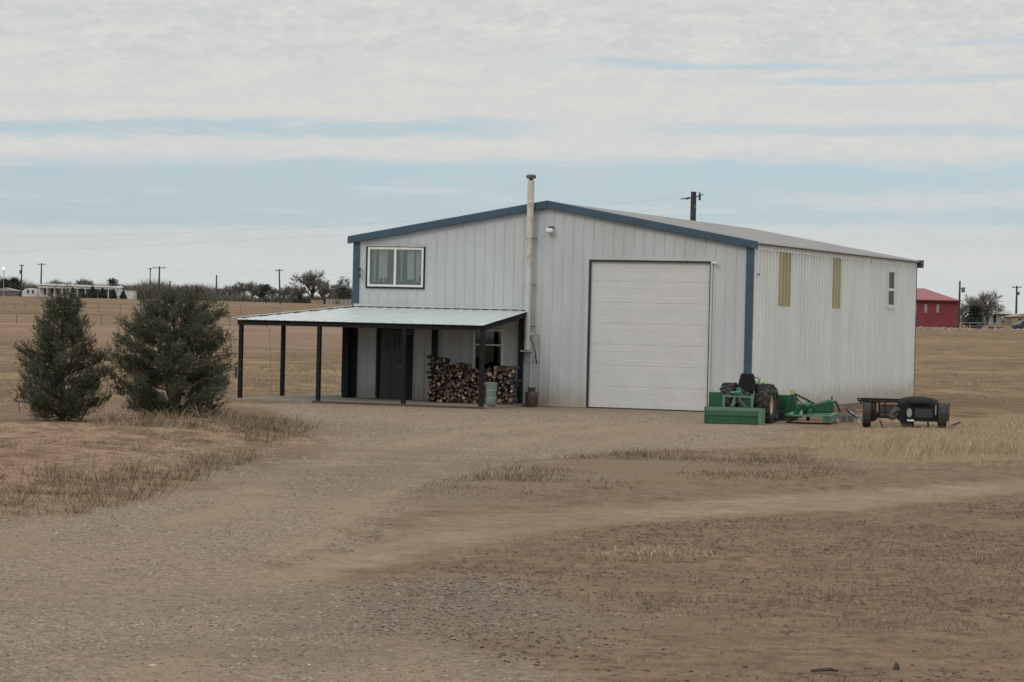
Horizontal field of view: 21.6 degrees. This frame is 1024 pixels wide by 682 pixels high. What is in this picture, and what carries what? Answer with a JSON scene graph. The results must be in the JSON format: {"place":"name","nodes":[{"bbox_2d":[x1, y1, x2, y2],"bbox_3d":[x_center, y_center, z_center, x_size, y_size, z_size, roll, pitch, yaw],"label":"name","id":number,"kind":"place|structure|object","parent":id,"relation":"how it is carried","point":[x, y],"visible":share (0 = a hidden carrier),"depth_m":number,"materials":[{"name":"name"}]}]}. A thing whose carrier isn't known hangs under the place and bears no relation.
{"place":"outdoors","nodes":[
{"label":"outdoors","id":0,"kind":"place"},
{"bbox_2d":[0,402,807,681],"bbox_3d":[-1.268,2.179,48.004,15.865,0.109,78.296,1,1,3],"label":"gravel driveway","id":1,"kind":"structure","parent":0,"point":[14,550],"depth_m":29.13,"materials":[{"name":"beige gravel"}]},
{"bbox_2d":[524,387,538,406],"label":"milk can","id":2,"kind":"object","parent":1,"relation":"on","point":[531,397],"visible":1,"depth_m":76.69,"materials":[{"name":"brown metal"}]},
{"bbox_2d":[704,387,764,424],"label":"box blade","id":3,"kind":"object","parent":1,"relation":"on","point":[716,411],"visible":1,"depth_m":67.76,"materials":[{"name":"green metal"}]},
{"bbox_2d":[719,373,798,423],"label":"tractor","id":4,"kind":"object","parent":1,"relation":"on","point":[770,400],"visible":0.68,"depth_m":68.76,"materials":[{"name":"rubber"}]},
{"bbox_2d":[0,296,1023,681],"bbox_3d":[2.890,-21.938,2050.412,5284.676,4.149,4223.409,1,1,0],"label":"ground","id":5,"kind":"structure","parent":0,"point":[970,352],"depth_m":32.99,"materials":[{"name":"soil"}]},
{"bbox_2d":[0,278,11,287],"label":"evergreen tree","id":6,"kind":"object","parent":5,"relation":"on","point":[6,283],"visible":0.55,"depth_m":669.76,"materials":[{"name":"green plant"}]},
{"bbox_2d":[0,288,19,295],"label":"grey shed","id":7,"kind":"structure","parent":5,"relation":"on","point":[10,292],"depth_m":654.94,"materials":[{"name":"metal"}]},
{"bbox_2d":[8,277,24,289],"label":"evergreen tree","id":8,"kind":"object","parent":5,"relation":"on","point":[17,282],"visible":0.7,"depth_m":667.47,"materials":[{"name":"green plant"}]},
{"bbox_2d":[19,264,23,296],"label":"utility pole","id":9,"kind":"object","parent":5,"relation":"on","point":[20,271],"visible":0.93,"depth_m":639.77,"materials":[{"name":"brown wood"}]},
{"bbox_2d":[22,288,38,296],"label":"pale shed","id":10,"kind":"structure","parent":5,"relation":"on","point":[32,292],"depth_m":654.94,"materials":[{"name":"white metal"}]},
{"bbox_2d":[25,284,37,288],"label":"bare tree","id":11,"kind":"object","parent":5,"relation":"on","point":[32,286],"visible":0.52,"depth_m":664.60,"materials":[{"name":"brown plant"}]},
{"bbox_2d":[37,263,45,283],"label":"utility pole","id":12,"kind":"object","parent":5,"relation":"on","point":[41,273],"visible":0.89,"depth_m":659.76,"materials":[{"name":"brown wood"}]},
{"bbox_2d":[46,280,62,283],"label":"bare tree","id":13,"kind":"object","parent":5,"relation":"on","point":[54,282],"visible":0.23,"depth_m":699.11,"materials":[{"name":"brown plant"}]},
{"bbox_2d":[7,283,114,420],"bbox_3d":[-10.312,0.295,61.359,2.496,3.348,2.496,1,1,0],"label":"juniper tree","id":14,"kind":"object","parent":5,"relation":"on","point":[72,330],"visible":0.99,"depth_m":61.10,"materials":[{"name":"green plant"}]},
{"bbox_2d":[35,283,123,297],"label":"long white house","id":15,"kind":"structure","parent":5,"relation":"on","point":[44,288],"depth_m":649.84,"materials":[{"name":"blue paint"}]},
{"bbox_2d":[44,289,64,294],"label":"window","id":16,"kind":"structure","parent":15,"relation":"in","point":[44,289],"depth_m":651.93,"materials":[{"name":"black glass"}]},
{"bbox_2d":[74,278,87,284],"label":"bare tree","id":17,"kind":"object","parent":5,"relation":"on","point":[82,282],"visible":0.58,"depth_m":691.91,"materials":[{"name":"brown plant"}]},
{"bbox_2d":[77,288,86,297],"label":"cone shrub","id":18,"kind":"object","parent":5,"relation":"on","point":[82,292],"visible":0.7,"depth_m":639.48,"materials":[{"name":"green plant"}]},
{"bbox_2d":[87,285,97,297],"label":"cone shrub","id":19,"kind":"object","parent":5,"relation":"on","point":[92,293],"visible":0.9,"depth_m":639.43,"materials":[{"name":"green plant"}]},
{"bbox_2d":[98,288,106,297],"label":"cone shrub","id":20,"kind":"object","parent":5,"relation":"on","point":[102,294],"visible":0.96,"depth_m":639.46,"materials":[{"name":"green plant"}]},
{"bbox_2d":[108,289,117,298],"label":"cone shrub","id":21,"kind":"object","parent":5,"relation":"on","point":[112,294],"visible":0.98,"depth_m":639.44,"materials":[{"name":"green plant"}]},
{"bbox_2d":[105,278,122,288],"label":"evergreen tree","id":22,"kind":"object","parent":5,"relation":"on","point":[112,281],"visible":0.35,"depth_m":674.28,"materials":[{"name":"green plant"}]},
{"bbox_2d":[119,290,127,298],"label":"cone shrub","id":23,"kind":"object","parent":5,"relation":"on","point":[122,295],"visible":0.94,"depth_m":639.43,"materials":[{"name":"green plant"}]},
{"bbox_2d":[116,290,136,298],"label":"white annex","id":24,"kind":"object","parent":5,"relation":"on","point":[130,294],"visible":0.75,"depth_m":647.94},
{"bbox_2d":[0,313,266,327],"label":"pipe fence","id":25,"kind":"object","parent":5,"relation":"on","point":[101,318],"visible":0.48,"depth_m":225.99,"materials":[{"name":"grey metal"}]},
{"bbox_2d":[0,302,280,310],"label":"pipe fence","id":26,"kind":"object","parent":5,"relation":"on","point":[129,304],"visible":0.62,"depth_m":349.97,"materials":[{"name":"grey metal"}]},
{"bbox_2d":[142,405,170,419],"bbox_3d":[-7.834,1.599,59.112,0.667,0.371,0.342,1,1,-8],"label":"dead branch","id":27,"kind":"object","parent":5,"relation":"on","point":[157,413],"visible":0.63,"depth_m":59.10,"materials":[{"name":"brown wood"}]},
{"bbox_2d":[0,419,318,514],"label":"sand clods","id":28,"kind":"object","parent":5,"relation":"on","point":[125,457],"visible":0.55,"depth_m":47.64,"materials":[{"name":"brown soil"}]},
{"bbox_2d":[153,266,165,295],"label":"utility pole","id":29,"kind":"object","parent":5,"relation":"on","point":[159,267],"visible":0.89,"depth_m":599.76,"materials":[{"name":"brown wood"}]},
{"bbox_2d":[0,405,334,517],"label":"berm weeds","id":30,"kind":"object","parent":5,"relation":"on","point":[268,424],"visible":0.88,"depth_m":44.13,"materials":[{"name":"brown plant"}]},
{"bbox_2d":[97,286,242,419],"bbox_3d":[-7.759,0.375,61.234,3.354,3.378,3.468,1,1,0],"label":"juniper tree","id":31,"kind":"object","parent":5,"relation":"on","point":[149,397],"visible":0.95,"depth_m":60.85,"materials":[{"name":"green plant"}]},
{"bbox_2d":[173,284,189,296],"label":"bare tree","id":32,"kind":"object","parent":5,"relation":"on","point":[176,289],"visible":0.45,"depth_m":672.27,"materials":[{"name":"brown plant"}]},
{"bbox_2d":[179,284,195,295],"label":"bare tree","id":33,"kind":"object","parent":5,"relation":"on","point":[188,288],"visible":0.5,"depth_m":668.01,"materials":[{"name":"brown plant"}]},
{"bbox_2d":[188,284,207,297],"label":"bare tree","id":34,"kind":"object","parent":5,"relation":"on","point":[198,289],"visible":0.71,"depth_m":665.73,"materials":[{"name":"brown plant"}]},
{"bbox_2d":[187,403,215,417],"bbox_3d":[-6.911,1.557,59.628,0.708,0.320,0.228,2,1,23],"label":"dead branch","id":35,"kind":"object","parent":5,"relation":"on","point":[197,413],"visible":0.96,"depth_m":59.62,"materials":[{"name":"brown wood"}]},
{"bbox_2d":[215,275,216,303],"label":"utility pole","id":36,"kind":"object","parent":5,"relation":"on","point":[216,290],"visible":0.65,"depth_m":559.79,"materials":[{"name":"brown wood"}]},
{"bbox_2d":[215,287,226,293],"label":"bare tree","id":37,"kind":"object","parent":5,"relation":"on","point":[220,289],"visible":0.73,"depth_m":699.04,"materials":[{"name":"brown plant"}]},
{"bbox_2d":[223,284,236,295],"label":"bare tree","id":38,"kind":"object","parent":5,"relation":"on","point":[228,288],"visible":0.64,"depth_m":696.67,"materials":[{"name":"brown plant"}]},
{"bbox_2d":[231,281,246,294],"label":"bare tree","id":39,"kind":"object","parent":5,"relation":"on","point":[239,289],"visible":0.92,"depth_m":690.33,"materials":[{"name":"brown plant"}]},
{"bbox_2d":[244,281,257,296],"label":"bare tree","id":40,"kind":"object","parent":5,"relation":"on","point":[248,287],"visible":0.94,"depth_m":686.65,"materials":[{"name":"brown plant"}]},
{"bbox_2d":[250,282,266,298],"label":"bare tree","id":41,"kind":"object","parent":5,"relation":"on","point":[255,290],"visible":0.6,"depth_m":684.28,"materials":[{"name":"brown plant"}]},
{"bbox_2d":[258,284,273,302],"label":"evergreen tree","id":42,"kind":"object","parent":5,"relation":"on","point":[263,289],"visible":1,"depth_m":654.15,"materials":[{"name":"green plant"}]},
{"bbox_2d":[267,286,277,297],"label":"bare tree","id":43,"kind":"object","parent":5,"relation":"on","point":[273,292],"visible":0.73,"depth_m":681.29,"materials":[{"name":"brown plant"}]},
{"bbox_2d":[275,269,282,303],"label":"utility pole","id":44,"kind":"object","parent":5,"relation":"on","point":[279,270],"visible":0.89,"depth_m":599.78,"materials":[{"name":"brown wood"}]},
{"bbox_2d":[12,264,349,273],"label":"power line","id":45,"kind":"object","parent":44,"relation":"attached to","point":[164,268],"visible":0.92,"depth_m":617.36,"materials":[{"name":"metal"}]},
{"bbox_2d":[272,287,287,299],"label":"bare tree","id":46,"kind":"object","parent":5,"relation":"on","point":[283,295],"visible":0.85,"depth_m":679.13,"materials":[{"name":"brown plant"}]},
{"bbox_2d":[281,285,296,299],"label":"bare tree","id":47,"kind":"object","parent":5,"relation":"on","point":[287,288],"visible":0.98,"depth_m":675.39,"materials":[{"name":"brown plant"}]},
{"bbox_2d":[288,286,307,302],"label":"bare tree","id":48,"kind":"object","parent":5,"relation":"on","point":[297,292],"visible":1,"depth_m":672.23,"materials":[{"name":"brown plant"}]},
{"bbox_2d":[289,267,330,297],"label":"bare tree","id":49,"kind":"object","parent":5,"relation":"on","point":[309,275],"visible":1,"depth_m":669.35,"materials":[{"name":"brown plant"}]},
{"bbox_2d":[310,298,326,303],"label":"tan shed","id":50,"kind":"structure","parent":5,"relation":"on","point":[317,300],"depth_m":649.95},
{"bbox_2d":[308,279,331,297],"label":"bare tree","id":51,"kind":"object","parent":5,"relation":"on","point":[323,290],"visible":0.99,"depth_m":666.79,"materials":[{"name":"brown plant"}]},
{"bbox_2d":[328,284,341,295],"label":"bare tree","id":52,"kind":"object","parent":5,"relation":"on","point":[332,287],"visible":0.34,"depth_m":702.46,"materials":[{"name":"brown plant"}]},
{"bbox_2d":[329,286,341,293],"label":"bare tree","id":53,"kind":"object","parent":5,"relation":"on","point":[334,290],"visible":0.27,"depth_m":699.89,"materials":[{"name":"brown plant"}]},
{"bbox_2d":[325,299,351,304],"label":"grey fence wall","id":54,"kind":"structure","parent":5,"relation":"on","point":[342,301],"depth_m":644.94,"materials":[{"name":"metal"}]},
{"bbox_2d":[334,276,351,299],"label":"evergreen tree","id":55,"kind":"object","parent":5,"relation":"on","point":[344,294],"visible":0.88,"depth_m":659.67,"materials":[{"name":"green plant"}]},
{"bbox_2d":[230,393,524,408],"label":"porch slab","id":56,"kind":"structure","parent":5,"relation":"on","point":[307,398],"depth_m":76.96,"materials":[{"name":"concrete"}]},
{"bbox_2d":[231,304,525,408],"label":"porch","id":57,"kind":"object","parent":56,"relation":"on","point":[435,318],"visible":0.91,"depth_m":76.91,"materials":[{"name":"metal"}]},
{"bbox_2d":[407,329,413,334],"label":"porch lamp","id":58,"kind":"object","parent":57,"relation":"hanging from","point":[410,332],"visible":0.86,"depth_m":78.54,"materials":[{"name":"grey metal"}]},
{"bbox_2d":[458,396,472,401],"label":"firewood log","id":59,"kind":"object","parent":56,"relation":"on","point":[460,398],"visible":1,"depth_m":76.94,"materials":[{"name":"brown wood"}]},
{"bbox_2d":[485,382,497,405],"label":"metal bin","id":60,"kind":"object","parent":56,"relation":"on","point":[491,389],"visible":1,"depth_m":75.21,"materials":[{"name":"metal"}]},
{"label":"firewood log","id":61,"kind":"object","parent":56,"relation":"on","visible":0},
{"bbox_2d":[508,398,517,402],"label":"firewood log","id":62,"kind":"object","parent":61,"relation":"on","point":[513,400],"visible":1,"depth_m":76.34,"materials":[{"name":"brown wood"}]},
{"bbox_2d":[50,472,805,681],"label":"pebbles","id":63,"kind":"object","parent":5,"relation":"on","point":[447,587],"visible":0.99,"depth_m":24.04,"materials":[{"name":"grey gravel"}]},
{"bbox_2d":[0,276,1002,322],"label":"scrub","id":64,"kind":"object","parent":5,"relation":"on","point":[143,290],"visible":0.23,"depth_m":674.73,"materials":[{"name":"green plant"}]},
{"bbox_2d":[0,360,1023,413],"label":"field stubble","id":65,"kind":"object","parent":5,"relation":"on","point":[365,397],"visible":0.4,"depth_m":99.15,"materials":[{"name":"brown plant"}]},
{"bbox_2d":[347,174,923,411],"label":"workshop building","id":66,"kind":"structure","parent":5,"relation":"on","point":[630,310],"depth_m":77.67,"materials":[{"name":"white metal"}]},
{"bbox_2d":[375,328,412,399],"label":"entry door","id":67,"kind":"structure","parent":66,"relation":"in","point":[388,341],"depth_m":79.24,"materials":[{"name":"paint"}]},
{"bbox_2d":[365,245,425,288],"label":"window","id":68,"kind":"structure","parent":66,"relation":"in","point":[400,267],"depth_m":79.36,"materials":[{"name":"white paint"}]},
{"bbox_2d":[472,329,503,371],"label":"window","id":69,"kind":"structure","parent":66,"relation":"in","point":[494,338],"depth_m":78.09,"materials":[{"name":"glass"}]},
{"bbox_2d":[546,226,553,232],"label":"floodlight","id":70,"kind":"object","parent":66,"relation":"attached to","point":[549,229],"visible":1,"depth_m":77.18,"materials":[{"name":"white plastic"}]},
{"bbox_2d":[588,261,709,411],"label":"overhead door","id":71,"kind":"structure","parent":66,"relation":"in","point":[649,321],"depth_m":76.39,"materials":[{"name":"paint"}]},
{"bbox_2d":[886,268,895,308],"bbox_3d":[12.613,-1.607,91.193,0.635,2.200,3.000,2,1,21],"label":"window","id":72,"kind":"structure","parent":66,"relation":"in","point":[890,295],"depth_m":90.96,"materials":[{"name":"grey glass"}]},
{"bbox_2d":[397,444,874,496],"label":"brown grass","id":73,"kind":"structure","parent":5,"relation":"on","point":[638,453],"depth_m":46.08,"materials":[{"name":"brown plant"}]},
{"bbox_2d":[573,543,717,562],"bbox_3d":[1.503,2.355,30.092,1.806,0.165,1.385,1,1,-22],"label":"yellow tuft","id":74,"kind":"object","parent":5,"relation":"on","point":[656,552],"visible":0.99,"depth_m":30.22,"materials":[{"name":"plant"}]},
{"bbox_2d":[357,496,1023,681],"bbox_3d":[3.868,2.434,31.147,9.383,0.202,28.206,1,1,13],"label":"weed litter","id":75,"kind":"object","parent":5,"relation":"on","point":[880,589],"visible":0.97,"depth_m":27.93,"materials":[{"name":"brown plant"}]},
{"bbox_2d":[681,192,702,220],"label":"utility pole","id":76,"kind":"object","parent":5,"relation":"on","point":[693,208],"visible":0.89,"depth_m":133.82,"materials":[{"name":"brown wood"}]},
{"bbox_2d":[404,500,1023,681],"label":"clods","id":77,"kind":"object","parent":5,"relation":"on","point":[705,524],"visible":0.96,"depth_m":28.07,"materials":[{"name":"soil"}]},
{"bbox_2d":[784,389,848,423],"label":"rotary cutter","id":78,"kind":"object","parent":5,"relation":"on","point":[824,410],"visible":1,"depth_m":69.23,"materials":[{"name":"green metal"}]},
{"bbox_2d":[810,667,838,671],"bbox_3d":[2.387,2.509,20.462,0.214,0.038,0.051,1,1,6],"label":"stick","id":79,"kind":"object","parent":5,"relation":"on","point":[823,669],"visible":1,"depth_m":20.46,"materials":[{"name":"wood"}]},
{"bbox_2d":[833,407,854,416],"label":"timber stack","id":80,"kind":"object","parent":5,"relation":"on","point":[843,410],"visible":0.19,"depth_m":74.00,"materials":[{"name":"brown wood"}]},
{"bbox_2d":[839,415,852,421],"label":"concrete block","id":81,"kind":"object","parent":5,"relation":"on","point":[844,418],"depth_m":71.31,"materials":[{"name":"grey concrete"}]},
{"bbox_2d":[844,404,860,422],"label":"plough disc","id":82,"kind":"object","parent":5,"relation":"on","point":[853,412],"visible":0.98,"depth_m":70.76,"materials":[{"name":"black metal"}]},
{"bbox_2d":[746,415,1023,473],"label":"tall dry grass","id":83,"kind":"structure","parent":5,"relation":"on","point":[927,446],"depth_m":56.75,"materials":[{"name":"plant"}]},
{"bbox_2d":[857,396,949,427],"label":"utility trailer","id":84,"kind":"object","parent":5,"relation":"on","point":[910,410],"visible":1,"depth_m":67.32,"materials":[{"name":"metal"}]},
{"bbox_2d":[916,288,962,327],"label":"red barn","id":85,"kind":"structure","parent":5,"relation":"on","point":[934,309],"depth_m":429.97,"materials":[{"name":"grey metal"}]},
{"bbox_2d":[958,281,964,327],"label":"utility pole","id":86,"kind":"object","parent":5,"relation":"on","point":[961,289],"visible":0.86,"depth_m":424.80,"materials":[{"name":"brown wood"}]},
{"bbox_2d":[960,305,967,321],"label":"bare tree","id":87,"kind":"object","parent":5,"relation":"on","point":[964,312],"visible":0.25,"depth_m":539.65,"materials":[{"name":"brown plant"}]},
{"bbox_2d":[955,599,980,602],"bbox_3d":[4.381,2.499,25.753,0.243,0.029,0.060,1,1,14],"label":"bleached stick","id":88,"kind":"object","parent":5,"relation":"on","point":[962,600],"visible":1,"depth_m":25.76,"materials":[{"name":"brown wood"}]},
{"bbox_2d":[916,326,1023,330],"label":"wire fence","id":89,"kind":"object","parent":5,"relation":"on","point":[1000,329],"visible":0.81,"depth_m":392.35,"materials":[{"name":"metal"}]},
{"bbox_2d":[961,304,987,328],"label":"round conifer","id":90,"kind":"object","parent":5,"relation":"on","point":[975,312],"visible":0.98,"depth_m":417.46,"materials":[{"name":"green plant"}]},
{"bbox_2d":[960,291,995,317],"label":"bare tree","id":91,"kind":"object","parent":5,"relation":"on","point":[966,297],"visible":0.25,"depth_m":504.86,"materials":[{"name":"brown plant"}]},
{"bbox_2d":[960,322,999,327],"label":"white pipe fence","id":92,"kind":"object","parent":5,"relation":"on","point":[976,326],"visible":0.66,"depth_m":414.95,"materials":[{"name":"white metal"}]},
{"bbox_2d":[964,290,1004,324],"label":"bare tree","id":93,"kind":"object","parent":5,"relation":"on","point":[986,308],"visible":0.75,"depth_m":499.07,"materials":[{"name":"brown plant"}]},
{"bbox_2d":[981,311,1010,323],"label":"grey house","id":94,"kind":"structure","parent":5,"relation":"on","point":[995,318],"depth_m":519.96,"materials":[{"name":"metal"}]},
{"bbox_2d":[990,302,1005,319],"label":"dense tree","id":95,"kind":"object","parent":5,"relation":"on","point":[995,307],"visible":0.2,"depth_m":544.01,"materials":[{"name":"green plant"}]},
{"bbox_2d":[1003,313,1023,324],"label":"cream house","id":96,"kind":"structure","parent":5,"relation":"on","point":[1012,319],"depth_m":500.46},
{"bbox_2d":[1012,286,1021,313],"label":"utility pole","id":97,"kind":"object","parent":5,"relation":"on","point":[1017,292],"visible":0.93,"depth_m":519.77,"materials":[{"name":"brown wood"}]},
{"bbox_2d":[1012,320,1023,328],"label":"parked car","id":98,"kind":"object","parent":5,"relation":"on","point":[1019,324],"visible":0.84,"depth_m":398.96,"materials":[{"name":"paint"}]},
{"bbox_2d":[0,0,1023,317],"label":"sky","id":99,"kind":"structure","parent":0,"point":[140,120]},
{"bbox_2d":[210,479,1023,580],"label":"dirt track","id":100,"kind":"structure","parent":0,"point":[468,530],"depth_m":36.02,"materials":[{"name":"soil"}]},
{"bbox_2d":[893,662,899,669],"bbox_3d":[2.979,2.522,20.787,0.051,0.067,0.060,1,1,0],"label":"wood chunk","id":101,"kind":"object","parent":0,"point":[896,666],"visible":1,"depth_m":20.77,"materials":[{"name":"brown wood"}]},
{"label":"firewood log","id":102,"kind":"object","parent":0,"visible":0},
{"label":"firewood log","id":103,"kind":"object","parent":102,"relation":"on","visible":0},
{"bbox_2d":[435,387,449,390],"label":"firewood log","id":104,"kind":"object","parent":103,"relation":"on","point":[439,388],"visible":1,"depth_m":77.05,"materials":[{"name":"brown wood"}]},
{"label":"firewood log","id":105,"kind":"object","parent":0,"visible":0},
{"bbox_2d":[468,388,476,392],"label":"firewood log","id":106,"kind":"object","parent":105,"relation":"on","point":[470,390],"visible":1,"depth_m":76.71,"materials":[{"name":"brown wood"}]},
{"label":"firewood log","id":107,"kind":"object","parent":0,"visible":0},
{"bbox_2d":[485,374,495,378],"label":"firewood log","id":108,"kind":"object","parent":107,"relation":"on","point":[493,376],"visible":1,"depth_m":76.50,"materials":[{"name":"brown wood"}]}
]}

